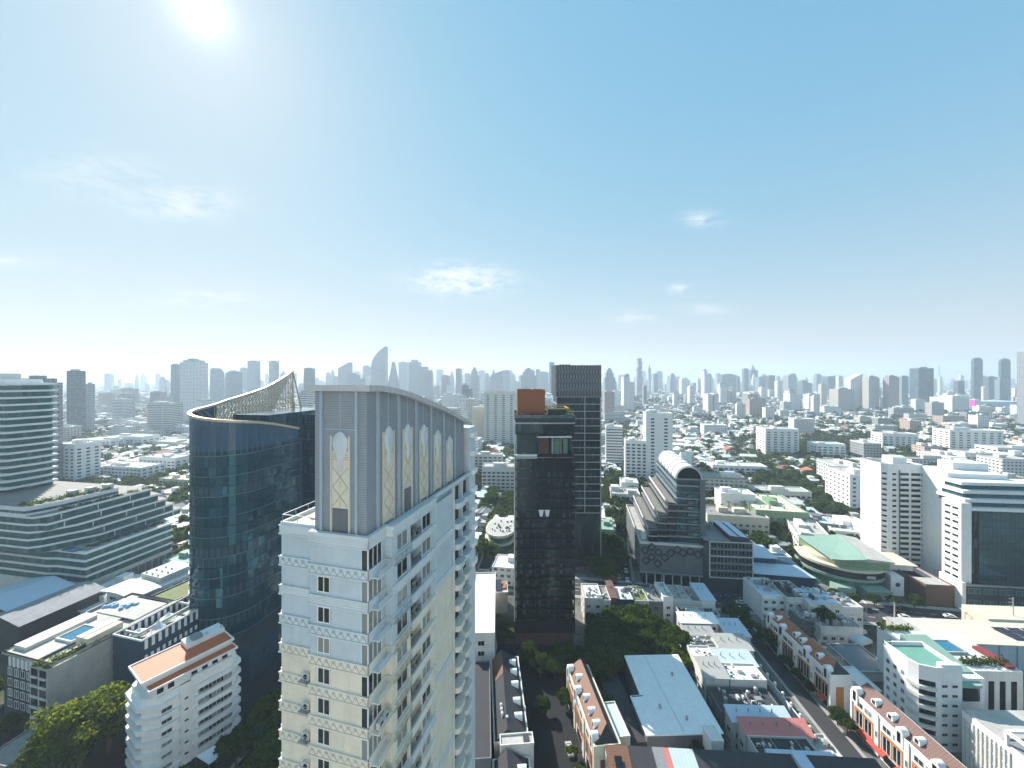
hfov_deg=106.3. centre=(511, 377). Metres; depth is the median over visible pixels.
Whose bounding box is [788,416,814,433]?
city block
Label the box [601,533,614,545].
broadleaf tree
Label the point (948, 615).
parked car
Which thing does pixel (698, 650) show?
shophouse
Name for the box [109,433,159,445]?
block
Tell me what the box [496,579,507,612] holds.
solar house
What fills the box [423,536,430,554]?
side window
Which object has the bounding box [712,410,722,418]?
city block
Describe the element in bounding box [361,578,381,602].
corner window
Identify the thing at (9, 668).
window
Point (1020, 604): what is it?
podium window
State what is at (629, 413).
city block
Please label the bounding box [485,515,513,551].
oval pavilion
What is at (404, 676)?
side window
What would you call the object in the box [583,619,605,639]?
broadleaf tree
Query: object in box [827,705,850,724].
broadleaf tree
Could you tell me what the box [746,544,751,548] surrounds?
window
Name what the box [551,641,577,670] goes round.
broadleaf tree
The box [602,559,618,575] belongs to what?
broadleaf tree
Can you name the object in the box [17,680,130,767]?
broadleaf tree
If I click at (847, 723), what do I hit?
broadleaf tree
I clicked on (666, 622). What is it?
broadleaf tree
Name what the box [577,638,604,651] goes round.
broadleaf tree
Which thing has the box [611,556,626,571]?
broadleaf tree
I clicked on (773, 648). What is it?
shop window
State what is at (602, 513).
house
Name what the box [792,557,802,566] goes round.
broadleaf tree
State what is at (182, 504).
house
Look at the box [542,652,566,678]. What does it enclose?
broadleaf tree
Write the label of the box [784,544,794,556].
broadleaf tree
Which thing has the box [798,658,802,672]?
tall window
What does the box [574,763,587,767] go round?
broadleaf tree
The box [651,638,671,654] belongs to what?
broadleaf tree
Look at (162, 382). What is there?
skyline tower
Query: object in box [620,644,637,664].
broadleaf tree
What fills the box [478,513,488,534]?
house
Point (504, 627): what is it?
ground
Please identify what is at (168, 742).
window
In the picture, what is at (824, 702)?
shop window
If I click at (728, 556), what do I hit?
framed office
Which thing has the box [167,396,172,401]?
city block
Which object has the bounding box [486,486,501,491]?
broadleaf tree
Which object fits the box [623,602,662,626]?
broadleaf tree
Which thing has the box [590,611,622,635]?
broadleaf tree
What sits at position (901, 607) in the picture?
parked car
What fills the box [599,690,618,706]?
broadleaf tree
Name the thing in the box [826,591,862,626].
court house
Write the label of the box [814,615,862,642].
court house
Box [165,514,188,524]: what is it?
house
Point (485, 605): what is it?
white terrace building
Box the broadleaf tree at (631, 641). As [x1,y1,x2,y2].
[622,634,648,654]
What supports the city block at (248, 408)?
on the ground
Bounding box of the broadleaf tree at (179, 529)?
[171,525,186,546]
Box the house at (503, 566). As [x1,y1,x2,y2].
[492,554,513,585]
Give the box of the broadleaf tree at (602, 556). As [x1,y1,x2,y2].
[599,552,609,559]
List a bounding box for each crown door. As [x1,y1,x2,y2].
[333,508,347,533]
[404,487,410,511]
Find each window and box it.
[8,667,11,675]
[8,677,11,685]
[8,688,11,696]
[8,698,11,706]
[14,669,18,677]
[14,679,18,687]
[14,690,18,698]
[14,700,18,708]
[20,670,24,678]
[20,681,24,689]
[20,692,24,700]
[20,702,24,710]
[31,668,37,676]
[31,678,37,685]
[31,687,37,695]
[31,698,37,706]
[39,670,45,678]
[39,680,45,687]
[39,690,45,698]
[39,700,45,709]
[157,686,163,694]
[161,705,171,713]
[161,716,171,725]
[161,727,171,736]
[161,739,171,748]
[161,750,171,759]
[168,681,173,688]
[199,684,208,692]
[199,695,208,703]
[199,705,208,713]
[199,716,208,724]
[199,727,208,735]
[199,737,208,746]
[212,677,220,685]
[212,688,220,695]
[212,698,220,706]
[212,709,220,716]
[212,719,220,727]
[212,729,220,737]
[223,671,231,678]
[223,681,231,689]
[223,691,231,699]
[223,702,231,709]
[223,712,231,720]
[223,722,231,730]
[317,575,329,593]
[317,606,329,623]
[317,636,329,654]
[317,667,329,685]
[317,697,329,715]
[317,728,329,746]
[317,758,329,767]
[361,541,381,570]
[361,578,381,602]
[361,609,381,633]
[361,640,381,665]
[361,671,381,696]
[361,702,381,728]
[361,734,381,760]
[397,528,407,550]
[397,556,407,579]
[397,583,407,607]
[397,611,407,636]
[397,639,407,664]
[397,666,407,692]
[397,694,407,721]
[397,722,407,749]
[397,749,407,767]
[423,511,430,529]
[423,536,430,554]
[423,560,430,579]
[423,585,430,604]
[423,609,430,629]
[423,633,430,654]
[423,658,430,679]
[423,682,430,704]
[423,707,430,729]
[423,731,430,754]
[425,756,430,767]
[478,641,483,645]
[478,651,483,655]
[577,727,581,747]
[589,749,591,767]
[710,542,716,547]
[710,549,716,554]
[710,557,716,561]
[710,564,716,568]
[710,571,716,575]
[717,543,723,547]
[717,550,723,554]
[717,557,723,561]
[717,564,723,569]
[717,571,723,576]
[725,543,730,547]
[725,550,730,555]
[725,557,730,562]
[725,564,730,569]
[725,572,730,576]
[732,543,737,548]
[732,550,737,555]
[732,558,737,562]
[732,565,737,569]
[732,572,737,576]
[739,544,744,548]
[739,551,744,555]
[739,558,744,562]
[739,565,744,570]
[739,572,744,577]
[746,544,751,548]
[746,551,751,556]
[746,558,751,563]
[746,565,751,570]
[769,643,776,653]
[783,643,786,655]
[788,648,791,658]
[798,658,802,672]
[804,664,808,678]
[815,665,820,674]
[815,674,820,691]
[816,689,826,706]
[822,681,826,697]
[856,710,862,728]
[864,707,871,718]
[864,717,871,737]
[882,724,890,736]
[882,735,890,756]
[883,756,896,767]
[893,746,900,767]
[914,754,923,767]
[968,588,980,593]
[968,600,980,604]
[984,589,996,594]
[984,601,996,605]
[988,681,993,709]
[1000,590,1012,595]
[1000,601,1012,605]
[1000,681,1005,709]
[1011,682,1016,709]
[1016,591,1023,595]
[1016,602,1023,606]
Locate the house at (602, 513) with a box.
[601,509,604,517]
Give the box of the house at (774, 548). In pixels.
[766,544,791,559]
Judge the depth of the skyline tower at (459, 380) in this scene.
2299.23 m
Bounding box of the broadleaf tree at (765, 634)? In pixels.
[754,627,778,650]
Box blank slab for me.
[921,459,1007,574]
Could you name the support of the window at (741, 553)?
in the framed office
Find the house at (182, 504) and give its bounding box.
[173,502,185,507]
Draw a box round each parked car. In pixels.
[565,741,574,757]
[720,594,730,598]
[735,600,746,604]
[890,609,903,613]
[897,605,910,610]
[897,614,910,617]
[942,613,956,618]
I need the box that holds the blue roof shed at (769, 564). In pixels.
[754,544,815,587]
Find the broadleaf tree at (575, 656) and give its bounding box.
[570,649,589,665]
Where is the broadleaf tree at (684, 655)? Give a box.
[665,643,692,666]
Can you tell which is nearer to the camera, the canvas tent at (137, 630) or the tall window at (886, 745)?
the tall window at (886, 745)
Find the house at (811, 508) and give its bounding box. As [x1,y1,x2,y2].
[799,506,819,513]
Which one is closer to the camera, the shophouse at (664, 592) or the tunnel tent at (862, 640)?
the tunnel tent at (862, 640)
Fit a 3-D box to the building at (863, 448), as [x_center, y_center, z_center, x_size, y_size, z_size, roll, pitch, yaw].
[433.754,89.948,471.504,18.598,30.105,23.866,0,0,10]
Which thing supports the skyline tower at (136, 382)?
on the ground
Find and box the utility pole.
[1009,597,1013,615]
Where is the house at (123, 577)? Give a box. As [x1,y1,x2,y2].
[101,572,140,586]
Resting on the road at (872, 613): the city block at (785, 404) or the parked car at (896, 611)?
the parked car at (896, 611)
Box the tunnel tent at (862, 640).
[848,634,872,646]
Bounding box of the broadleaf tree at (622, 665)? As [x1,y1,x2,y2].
[607,645,626,671]
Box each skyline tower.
[21,375,62,477]
[67,369,85,430]
[86,382,94,430]
[104,373,110,390]
[111,374,113,389]
[118,379,121,388]
[119,387,138,402]
[125,383,132,386]
[135,374,138,387]
[140,374,146,387]
[144,383,148,389]
[155,373,160,389]
[159,376,166,391]
[167,380,170,391]
[171,363,179,401]
[180,359,207,421]
[210,368,223,402]
[225,370,241,406]
[240,367,246,390]
[247,360,259,397]
[260,380,263,390]
[265,374,267,389]
[269,360,278,395]
[280,370,286,393]
[287,378,295,391]
[298,383,303,392]
[299,390,313,407]
[304,367,314,403]
[319,380,325,384]
[326,372,331,384]
[333,376,337,384]
[338,362,352,384]
[347,373,365,384]
[363,365,370,378]
[365,376,370,384]
[371,346,387,385]
[388,362,399,388]
[399,361,408,390]
[409,360,428,394]
[421,370,432,398]
[436,369,443,385]
[441,375,449,395]
[450,371,453,393]
[456,368,461,394]
[462,383,472,397]
[464,373,470,388]
[470,367,478,396]
[478,370,484,379]
[480,377,484,391]
[485,373,490,390]
[491,371,502,390]
[503,370,509,390]
[510,370,514,389]
[521,368,535,388]
[536,369,539,388]
[537,371,548,393]
[549,362,553,392]
[602,390,614,419]
[603,368,614,390]
[618,375,621,387]
[621,375,633,409]
[635,358,642,394]
[642,370,645,384]
[648,364,650,390]
[652,373,657,394]
[656,371,662,389]
[666,376,668,392]
[668,373,676,392]
[679,378,688,395]
[687,386,694,404]
[696,379,700,392]
[701,369,709,396]
[711,376,713,388]
[715,373,720,389]
[719,374,738,389]
[727,390,735,402]
[736,377,739,392]
[742,368,748,391]
[743,391,757,393]
[749,365,757,390]
[751,374,754,391]
[755,377,765,391]
[758,386,766,405]
[766,375,774,395]
[774,380,782,398]
[783,375,796,392]
[783,389,800,410]
[798,380,811,393]
[803,393,819,410]
[813,374,821,390]
[818,384,826,405]
[822,376,835,394]
[829,387,853,410]
[836,376,842,386]
[844,373,862,408]
[862,375,879,408]
[883,375,898,408]
[898,375,907,405]
[909,367,933,404]
[934,379,936,394]
[938,376,942,391]
[948,383,952,388]
[953,380,964,394]
[967,379,970,388]
[971,358,982,399]
[983,376,996,399]
[994,378,1007,400]
[998,358,1010,395]
[1011,378,1014,387]
[1017,350,1023,423]
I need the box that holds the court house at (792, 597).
[769,580,810,617]
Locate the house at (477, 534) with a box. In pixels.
[475,532,481,552]
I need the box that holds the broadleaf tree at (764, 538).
[748,530,778,548]
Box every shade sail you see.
[196,745,219,763]
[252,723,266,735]
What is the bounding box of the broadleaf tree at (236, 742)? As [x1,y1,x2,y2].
[213,722,256,766]
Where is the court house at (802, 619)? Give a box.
[788,605,824,635]
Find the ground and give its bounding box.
[0,383,1023,767]
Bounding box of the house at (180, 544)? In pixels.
[177,539,188,546]
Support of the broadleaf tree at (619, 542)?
on the ground
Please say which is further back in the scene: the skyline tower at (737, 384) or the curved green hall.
the skyline tower at (737, 384)
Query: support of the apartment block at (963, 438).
on the ground
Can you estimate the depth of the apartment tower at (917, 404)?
1143.34 m
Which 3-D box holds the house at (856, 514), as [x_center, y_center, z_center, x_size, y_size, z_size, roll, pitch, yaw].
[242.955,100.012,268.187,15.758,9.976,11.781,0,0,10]
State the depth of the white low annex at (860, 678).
124.48 m
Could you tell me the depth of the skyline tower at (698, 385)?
2728.06 m
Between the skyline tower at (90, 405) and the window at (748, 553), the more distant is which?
the skyline tower at (90, 405)
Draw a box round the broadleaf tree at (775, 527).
[769,521,788,535]
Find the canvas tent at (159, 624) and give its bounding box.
[150,620,166,632]
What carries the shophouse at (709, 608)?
on the ground
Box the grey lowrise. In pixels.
[475,660,490,767]
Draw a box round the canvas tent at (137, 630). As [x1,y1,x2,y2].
[129,627,146,636]
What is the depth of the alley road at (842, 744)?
124.25 m
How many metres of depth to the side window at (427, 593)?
51.44 m
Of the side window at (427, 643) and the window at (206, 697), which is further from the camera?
the window at (206, 697)
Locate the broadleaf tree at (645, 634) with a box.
[634,620,662,654]
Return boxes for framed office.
[700,520,753,592]
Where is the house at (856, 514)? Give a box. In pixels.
[845,512,859,518]
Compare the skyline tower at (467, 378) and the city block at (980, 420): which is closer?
the city block at (980, 420)
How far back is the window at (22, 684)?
115.19 m
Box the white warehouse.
[625,654,723,748]
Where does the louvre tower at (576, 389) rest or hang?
on the ground
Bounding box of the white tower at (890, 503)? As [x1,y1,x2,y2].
[860,455,922,568]
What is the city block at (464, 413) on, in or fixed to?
on the ground
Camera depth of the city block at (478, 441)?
514.17 m
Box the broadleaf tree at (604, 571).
[595,565,618,579]
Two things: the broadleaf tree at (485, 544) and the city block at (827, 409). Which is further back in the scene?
the city block at (827, 409)
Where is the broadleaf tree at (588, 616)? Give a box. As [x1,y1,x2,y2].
[585,613,597,622]
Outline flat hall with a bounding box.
[886,604,1023,669]
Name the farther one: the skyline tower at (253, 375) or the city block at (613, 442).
the skyline tower at (253, 375)
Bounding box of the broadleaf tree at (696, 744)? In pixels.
[688,739,704,748]
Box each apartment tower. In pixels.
[117,393,134,416]
[150,391,166,402]
[163,386,167,395]
[278,385,477,767]
[433,386,439,396]
[442,393,456,406]
[447,385,452,392]
[511,381,520,392]
[545,397,552,409]
[634,395,639,401]
[634,401,639,408]
[642,385,646,405]
[671,391,678,397]
[672,393,676,407]
[703,393,718,411]
[717,383,726,402]
[768,389,772,396]
[810,395,819,416]
[911,399,924,412]
[925,401,943,417]
[981,386,986,399]
[1011,388,1016,400]
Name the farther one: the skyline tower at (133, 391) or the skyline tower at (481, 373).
the skyline tower at (481, 373)
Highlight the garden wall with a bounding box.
[758,666,811,729]
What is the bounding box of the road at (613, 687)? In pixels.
[600,672,645,745]
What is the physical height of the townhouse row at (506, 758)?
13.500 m
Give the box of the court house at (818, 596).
[793,586,841,615]
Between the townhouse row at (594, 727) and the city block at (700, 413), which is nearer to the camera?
the townhouse row at (594, 727)
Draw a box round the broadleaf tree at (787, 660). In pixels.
[777,654,793,669]
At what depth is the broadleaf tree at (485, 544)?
218.21 m
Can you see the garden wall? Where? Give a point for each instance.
(785, 703)
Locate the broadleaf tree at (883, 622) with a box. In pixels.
[876,620,885,625]
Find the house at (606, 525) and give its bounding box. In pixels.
[601,519,613,533]
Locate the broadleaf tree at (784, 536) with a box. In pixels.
[777,530,791,542]
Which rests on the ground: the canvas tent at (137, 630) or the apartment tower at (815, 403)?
the apartment tower at (815, 403)
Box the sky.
[0,0,1023,383]
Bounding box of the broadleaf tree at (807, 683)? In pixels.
[801,679,815,692]
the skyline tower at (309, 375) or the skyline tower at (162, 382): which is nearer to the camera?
the skyline tower at (309, 375)
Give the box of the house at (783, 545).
[767,534,794,557]
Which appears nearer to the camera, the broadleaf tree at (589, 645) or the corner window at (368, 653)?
the corner window at (368, 653)
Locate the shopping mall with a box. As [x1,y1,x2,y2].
[929,395,1016,411]
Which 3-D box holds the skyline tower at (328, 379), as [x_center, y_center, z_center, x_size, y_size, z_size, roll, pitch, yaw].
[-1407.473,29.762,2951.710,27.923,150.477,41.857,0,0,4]
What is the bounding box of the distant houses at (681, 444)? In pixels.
[63,388,1023,506]
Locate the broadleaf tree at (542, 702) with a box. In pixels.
[533,695,550,713]
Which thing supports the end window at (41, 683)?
in the pool residence
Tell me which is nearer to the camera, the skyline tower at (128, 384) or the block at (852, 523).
the block at (852, 523)
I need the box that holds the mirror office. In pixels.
[934,477,1023,608]
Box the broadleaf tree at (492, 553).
[487,548,500,560]
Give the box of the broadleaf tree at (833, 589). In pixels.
[827,588,839,591]
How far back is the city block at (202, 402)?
764.45 m
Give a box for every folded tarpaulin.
[101,601,118,608]
[118,601,138,610]
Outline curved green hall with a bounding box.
[794,534,894,599]
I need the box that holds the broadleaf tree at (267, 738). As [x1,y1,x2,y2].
[250,725,281,762]
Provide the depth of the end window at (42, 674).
111.26 m
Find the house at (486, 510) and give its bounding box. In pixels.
[480,506,491,514]
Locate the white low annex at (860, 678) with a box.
[843,666,881,692]
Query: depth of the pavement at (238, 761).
105.01 m
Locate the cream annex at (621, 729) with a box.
[604,701,629,745]
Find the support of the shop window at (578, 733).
in the townhouse row at (594, 727)
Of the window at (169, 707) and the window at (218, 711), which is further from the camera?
the window at (218, 711)
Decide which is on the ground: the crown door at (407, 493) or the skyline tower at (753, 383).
the skyline tower at (753, 383)
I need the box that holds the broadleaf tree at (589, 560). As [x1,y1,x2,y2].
[583,556,597,572]
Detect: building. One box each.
[0,576,74,611]
[0,581,105,657]
[100,560,188,602]
[112,595,197,688]
[475,572,495,691]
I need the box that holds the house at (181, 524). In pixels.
[171,522,188,544]
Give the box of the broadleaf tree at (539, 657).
[529,651,547,676]
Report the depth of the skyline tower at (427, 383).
1898.66 m
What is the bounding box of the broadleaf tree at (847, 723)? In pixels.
[836,716,856,735]
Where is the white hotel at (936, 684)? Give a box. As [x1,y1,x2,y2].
[877,622,1022,751]
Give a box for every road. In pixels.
[238,484,481,766]
[478,571,960,621]
[479,552,491,568]
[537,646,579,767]
[600,672,645,745]
[615,429,631,580]
[693,405,940,606]
[747,628,862,757]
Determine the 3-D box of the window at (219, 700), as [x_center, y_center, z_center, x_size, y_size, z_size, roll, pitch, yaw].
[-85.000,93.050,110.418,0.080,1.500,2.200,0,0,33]
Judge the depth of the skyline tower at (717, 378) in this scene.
3299.70 m
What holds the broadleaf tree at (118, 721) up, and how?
on the courtyard at (264, 682)
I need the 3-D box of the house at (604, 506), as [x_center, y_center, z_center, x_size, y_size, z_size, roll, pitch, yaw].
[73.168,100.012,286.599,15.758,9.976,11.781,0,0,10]
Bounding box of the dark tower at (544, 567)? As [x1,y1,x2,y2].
[514,386,574,644]
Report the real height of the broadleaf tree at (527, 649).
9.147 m
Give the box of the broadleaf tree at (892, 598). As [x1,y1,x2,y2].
[884,594,902,603]
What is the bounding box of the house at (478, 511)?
[475,506,483,516]
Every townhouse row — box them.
[491,649,527,758]
[492,749,530,767]
[567,658,620,767]
[604,744,881,767]
[766,609,852,712]
[850,682,966,767]
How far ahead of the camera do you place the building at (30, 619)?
151.46 m
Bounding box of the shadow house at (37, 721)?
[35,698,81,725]
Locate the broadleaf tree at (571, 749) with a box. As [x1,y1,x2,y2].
[565,744,578,758]
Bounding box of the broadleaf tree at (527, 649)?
[516,639,538,666]
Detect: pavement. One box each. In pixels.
[230,449,512,767]
[475,553,484,571]
[475,568,960,611]
[489,556,496,654]
[508,589,877,625]
[625,436,635,584]
[726,613,842,756]
[753,628,866,757]
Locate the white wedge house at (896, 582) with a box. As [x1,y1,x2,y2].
[879,552,921,595]
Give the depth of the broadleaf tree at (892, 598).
174.14 m
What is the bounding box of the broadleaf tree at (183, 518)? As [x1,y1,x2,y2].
[175,514,188,523]
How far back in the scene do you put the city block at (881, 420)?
782.60 m
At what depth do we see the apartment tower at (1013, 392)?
1452.90 m
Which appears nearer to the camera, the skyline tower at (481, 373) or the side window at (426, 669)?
the side window at (426, 669)
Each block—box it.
[63,424,81,441]
[63,439,100,480]
[82,436,128,447]
[95,419,106,424]
[96,405,111,412]
[98,392,114,405]
[101,461,165,480]
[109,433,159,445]
[111,425,140,434]
[112,397,132,418]
[112,417,135,424]
[113,391,128,398]
[120,420,146,428]
[125,623,240,767]
[133,417,146,420]
[135,428,165,437]
[136,412,146,415]
[139,453,188,469]
[147,401,182,435]
[150,579,188,605]
[152,438,188,445]
[159,473,188,485]
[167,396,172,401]
[175,424,188,432]
[196,399,214,407]
[243,403,257,412]
[447,407,460,414]
[458,395,465,408]
[461,409,467,424]
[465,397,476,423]
[472,405,483,438]
[475,437,481,450]
[475,451,502,471]
[482,462,513,491]
[484,390,515,446]
[500,731,533,767]
[601,432,604,444]
[601,446,623,459]
[604,411,624,424]
[605,423,622,470]
[609,484,639,501]
[613,390,618,405]
[619,405,628,411]
[620,477,638,486]
[624,411,633,417]
[624,437,645,478]
[626,450,705,585]
[636,419,642,426]
[643,409,672,481]
[657,409,673,412]
[673,449,693,465]
[680,426,699,433]
[685,432,697,436]
[690,411,707,416]
[692,405,699,411]
[700,422,727,434]
[700,471,746,490]
[706,460,767,476]
[706,505,769,534]
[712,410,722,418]
[714,486,755,506]
[727,414,739,420]
[735,403,744,418]
[742,393,757,412]
[744,493,808,525]
[746,398,765,416]
[747,484,811,501]
[749,424,758,431]
[756,426,798,457]
[762,406,774,418]
[777,409,788,417]
[780,400,790,409]
[786,514,828,545]
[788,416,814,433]
[803,410,814,417]
[807,441,845,456]
[808,512,846,531]
[816,458,859,479]
[820,405,841,414]
[821,514,859,536]
[825,466,859,509]
[843,412,859,415]
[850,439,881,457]
[854,415,870,422]
[867,424,896,430]
[871,431,918,451]
[872,416,891,424]
[880,396,882,407]
[888,406,913,417]
[898,567,954,605]
[899,418,920,430]
[903,413,926,420]
[903,455,941,465]
[911,442,943,455]
[916,449,937,455]
[918,426,937,432]
[919,434,931,440]
[922,450,966,459]
[932,414,964,424]
[932,427,1002,449]
[942,422,976,427]
[943,392,959,394]
[945,424,971,427]
[948,449,995,460]
[960,411,988,417]
[962,710,1023,767]
[968,413,988,427]
[972,405,991,419]
[975,444,1023,451]
[976,454,1023,476]
[989,422,1007,427]
[995,472,1023,478]
[996,407,1009,413]
[996,450,1023,457]
[1010,404,1016,414]
[1012,438,1023,442]
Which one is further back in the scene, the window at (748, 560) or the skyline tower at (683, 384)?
the skyline tower at (683, 384)
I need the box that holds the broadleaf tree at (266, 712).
[245,688,281,730]
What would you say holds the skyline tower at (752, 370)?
on the ground
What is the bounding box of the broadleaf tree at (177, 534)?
[172,527,188,541]
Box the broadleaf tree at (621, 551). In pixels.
[614,547,629,566]
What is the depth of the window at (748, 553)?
186.87 m
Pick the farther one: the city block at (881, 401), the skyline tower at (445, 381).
the skyline tower at (445, 381)
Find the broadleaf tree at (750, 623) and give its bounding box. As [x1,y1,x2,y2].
[741,615,761,632]
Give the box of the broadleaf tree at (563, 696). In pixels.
[556,687,571,708]
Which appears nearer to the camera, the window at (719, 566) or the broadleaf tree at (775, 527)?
the window at (719, 566)
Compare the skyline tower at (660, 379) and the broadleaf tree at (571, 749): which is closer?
the broadleaf tree at (571, 749)
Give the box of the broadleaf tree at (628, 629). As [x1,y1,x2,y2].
[621,612,643,636]
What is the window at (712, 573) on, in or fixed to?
in the framed office
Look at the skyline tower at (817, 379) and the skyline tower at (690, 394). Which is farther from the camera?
the skyline tower at (817, 379)
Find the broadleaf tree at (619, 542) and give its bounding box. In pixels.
[601,533,627,549]
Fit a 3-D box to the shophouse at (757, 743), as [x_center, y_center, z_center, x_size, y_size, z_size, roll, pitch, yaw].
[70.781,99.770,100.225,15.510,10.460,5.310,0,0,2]
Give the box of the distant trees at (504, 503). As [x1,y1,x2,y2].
[57,390,1023,523]
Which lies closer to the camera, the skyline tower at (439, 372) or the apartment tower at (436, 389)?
the apartment tower at (436, 389)
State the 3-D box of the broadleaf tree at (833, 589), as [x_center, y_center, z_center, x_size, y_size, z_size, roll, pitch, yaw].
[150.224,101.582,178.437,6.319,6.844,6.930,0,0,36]
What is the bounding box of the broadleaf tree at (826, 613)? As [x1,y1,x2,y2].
[812,605,841,623]
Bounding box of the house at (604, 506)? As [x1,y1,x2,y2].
[601,503,620,517]
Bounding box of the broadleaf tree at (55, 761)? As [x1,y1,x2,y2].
[11,726,89,767]
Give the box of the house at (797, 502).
[787,499,803,505]
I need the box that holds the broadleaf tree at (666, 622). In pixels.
[658,618,673,640]
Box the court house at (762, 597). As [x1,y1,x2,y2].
[743,576,783,619]
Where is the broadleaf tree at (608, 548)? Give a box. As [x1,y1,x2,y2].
[601,545,615,557]
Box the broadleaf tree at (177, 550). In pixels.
[172,545,185,555]
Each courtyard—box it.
[0,654,281,767]
[490,644,631,767]
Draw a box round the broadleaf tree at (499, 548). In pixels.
[491,545,504,556]
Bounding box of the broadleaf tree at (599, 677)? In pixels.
[592,670,605,690]
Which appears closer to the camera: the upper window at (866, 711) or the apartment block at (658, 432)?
the upper window at (866, 711)
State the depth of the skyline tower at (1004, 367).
1599.25 m
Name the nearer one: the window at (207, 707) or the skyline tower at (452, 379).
the window at (207, 707)
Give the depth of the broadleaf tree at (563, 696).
120.84 m
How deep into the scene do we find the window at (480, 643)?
128.12 m
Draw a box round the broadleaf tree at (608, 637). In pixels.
[588,628,622,648]
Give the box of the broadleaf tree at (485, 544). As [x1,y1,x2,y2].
[475,535,495,559]
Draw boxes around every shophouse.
[581,581,601,624]
[598,585,610,608]
[605,580,617,605]
[614,584,633,610]
[628,586,648,604]
[641,586,662,618]
[654,582,672,624]
[666,583,690,624]
[675,605,719,624]
[676,611,719,645]
[680,623,713,636]
[681,586,700,606]
[681,636,718,667]
[687,645,714,682]
[689,583,715,607]
[694,656,730,703]
[706,686,777,736]
[710,648,759,667]
[711,633,754,655]
[717,618,751,643]
[721,661,766,688]
[723,704,790,750]
[736,716,816,751]
[747,734,816,752]
[811,731,841,756]
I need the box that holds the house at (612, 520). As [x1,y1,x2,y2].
[601,517,615,532]
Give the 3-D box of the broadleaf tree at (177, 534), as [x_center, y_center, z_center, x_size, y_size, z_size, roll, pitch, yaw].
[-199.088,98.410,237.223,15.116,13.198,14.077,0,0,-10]
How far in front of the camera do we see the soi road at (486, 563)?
217.37 m
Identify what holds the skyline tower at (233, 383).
on the ground
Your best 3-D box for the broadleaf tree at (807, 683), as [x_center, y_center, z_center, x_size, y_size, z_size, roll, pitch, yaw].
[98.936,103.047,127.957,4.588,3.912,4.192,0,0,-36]
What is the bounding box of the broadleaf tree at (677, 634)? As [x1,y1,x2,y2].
[655,623,692,649]
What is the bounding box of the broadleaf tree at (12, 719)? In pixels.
[0,711,21,738]
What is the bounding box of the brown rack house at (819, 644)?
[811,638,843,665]
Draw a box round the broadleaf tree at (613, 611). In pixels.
[600,605,627,633]
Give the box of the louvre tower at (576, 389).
[551,364,600,565]
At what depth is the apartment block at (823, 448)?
480.62 m
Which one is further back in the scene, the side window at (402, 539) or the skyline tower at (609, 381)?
the skyline tower at (609, 381)
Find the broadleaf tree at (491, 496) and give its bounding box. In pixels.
[483,491,499,503]
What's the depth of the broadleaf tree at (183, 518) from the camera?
256.45 m
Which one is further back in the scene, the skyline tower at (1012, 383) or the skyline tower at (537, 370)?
the skyline tower at (1012, 383)
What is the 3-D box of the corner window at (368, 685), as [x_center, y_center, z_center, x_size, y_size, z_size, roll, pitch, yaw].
[-15.053,32.110,41.212,0.830,2.180,2.490,0,0,14]
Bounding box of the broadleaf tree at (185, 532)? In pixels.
[178,525,188,540]
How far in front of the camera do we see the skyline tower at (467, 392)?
1199.59 m
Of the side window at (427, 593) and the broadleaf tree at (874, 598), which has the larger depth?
the broadleaf tree at (874, 598)
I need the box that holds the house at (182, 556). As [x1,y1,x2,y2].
[162,549,188,564]
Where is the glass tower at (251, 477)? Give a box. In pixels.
[187,370,314,682]
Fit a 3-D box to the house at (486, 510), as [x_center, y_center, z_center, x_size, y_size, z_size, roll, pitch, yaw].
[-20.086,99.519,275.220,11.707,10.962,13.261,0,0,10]
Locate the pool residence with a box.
[1,592,189,728]
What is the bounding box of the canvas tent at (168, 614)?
[159,612,176,620]
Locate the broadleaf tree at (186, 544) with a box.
[182,541,188,550]
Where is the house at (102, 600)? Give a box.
[78,593,106,615]
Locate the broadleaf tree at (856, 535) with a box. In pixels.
[847,534,859,539]
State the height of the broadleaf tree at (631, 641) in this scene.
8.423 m
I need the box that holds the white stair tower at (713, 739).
[702,724,723,749]
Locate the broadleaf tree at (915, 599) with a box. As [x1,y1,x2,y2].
[905,593,926,610]
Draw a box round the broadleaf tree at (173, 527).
[171,525,177,533]
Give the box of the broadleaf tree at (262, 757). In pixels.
[240,746,280,767]
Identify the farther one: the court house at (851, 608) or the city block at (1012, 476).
the city block at (1012, 476)
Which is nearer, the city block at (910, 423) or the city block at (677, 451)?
the city block at (677, 451)
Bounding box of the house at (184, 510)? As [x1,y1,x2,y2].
[180,507,188,514]
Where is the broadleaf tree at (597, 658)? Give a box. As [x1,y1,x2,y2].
[584,645,620,679]
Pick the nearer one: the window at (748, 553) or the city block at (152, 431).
the window at (748, 553)
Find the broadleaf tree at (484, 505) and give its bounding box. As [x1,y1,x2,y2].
[477,502,491,508]
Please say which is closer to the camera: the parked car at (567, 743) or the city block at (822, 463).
the parked car at (567, 743)
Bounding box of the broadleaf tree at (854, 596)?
[847,593,861,602]
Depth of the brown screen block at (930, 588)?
178.32 m
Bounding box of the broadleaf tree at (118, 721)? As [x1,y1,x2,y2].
[75,685,131,752]
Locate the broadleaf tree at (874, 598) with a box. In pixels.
[864,593,882,606]
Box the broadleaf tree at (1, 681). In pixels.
[0,676,3,690]
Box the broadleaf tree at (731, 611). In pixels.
[720,602,751,624]
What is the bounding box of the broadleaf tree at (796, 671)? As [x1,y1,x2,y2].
[790,667,803,680]
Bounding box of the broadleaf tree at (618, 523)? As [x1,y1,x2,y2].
[613,518,625,531]
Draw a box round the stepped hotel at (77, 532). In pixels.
[0,373,181,588]
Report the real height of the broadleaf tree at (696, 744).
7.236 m
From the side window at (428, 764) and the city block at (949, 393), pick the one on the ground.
the city block at (949, 393)

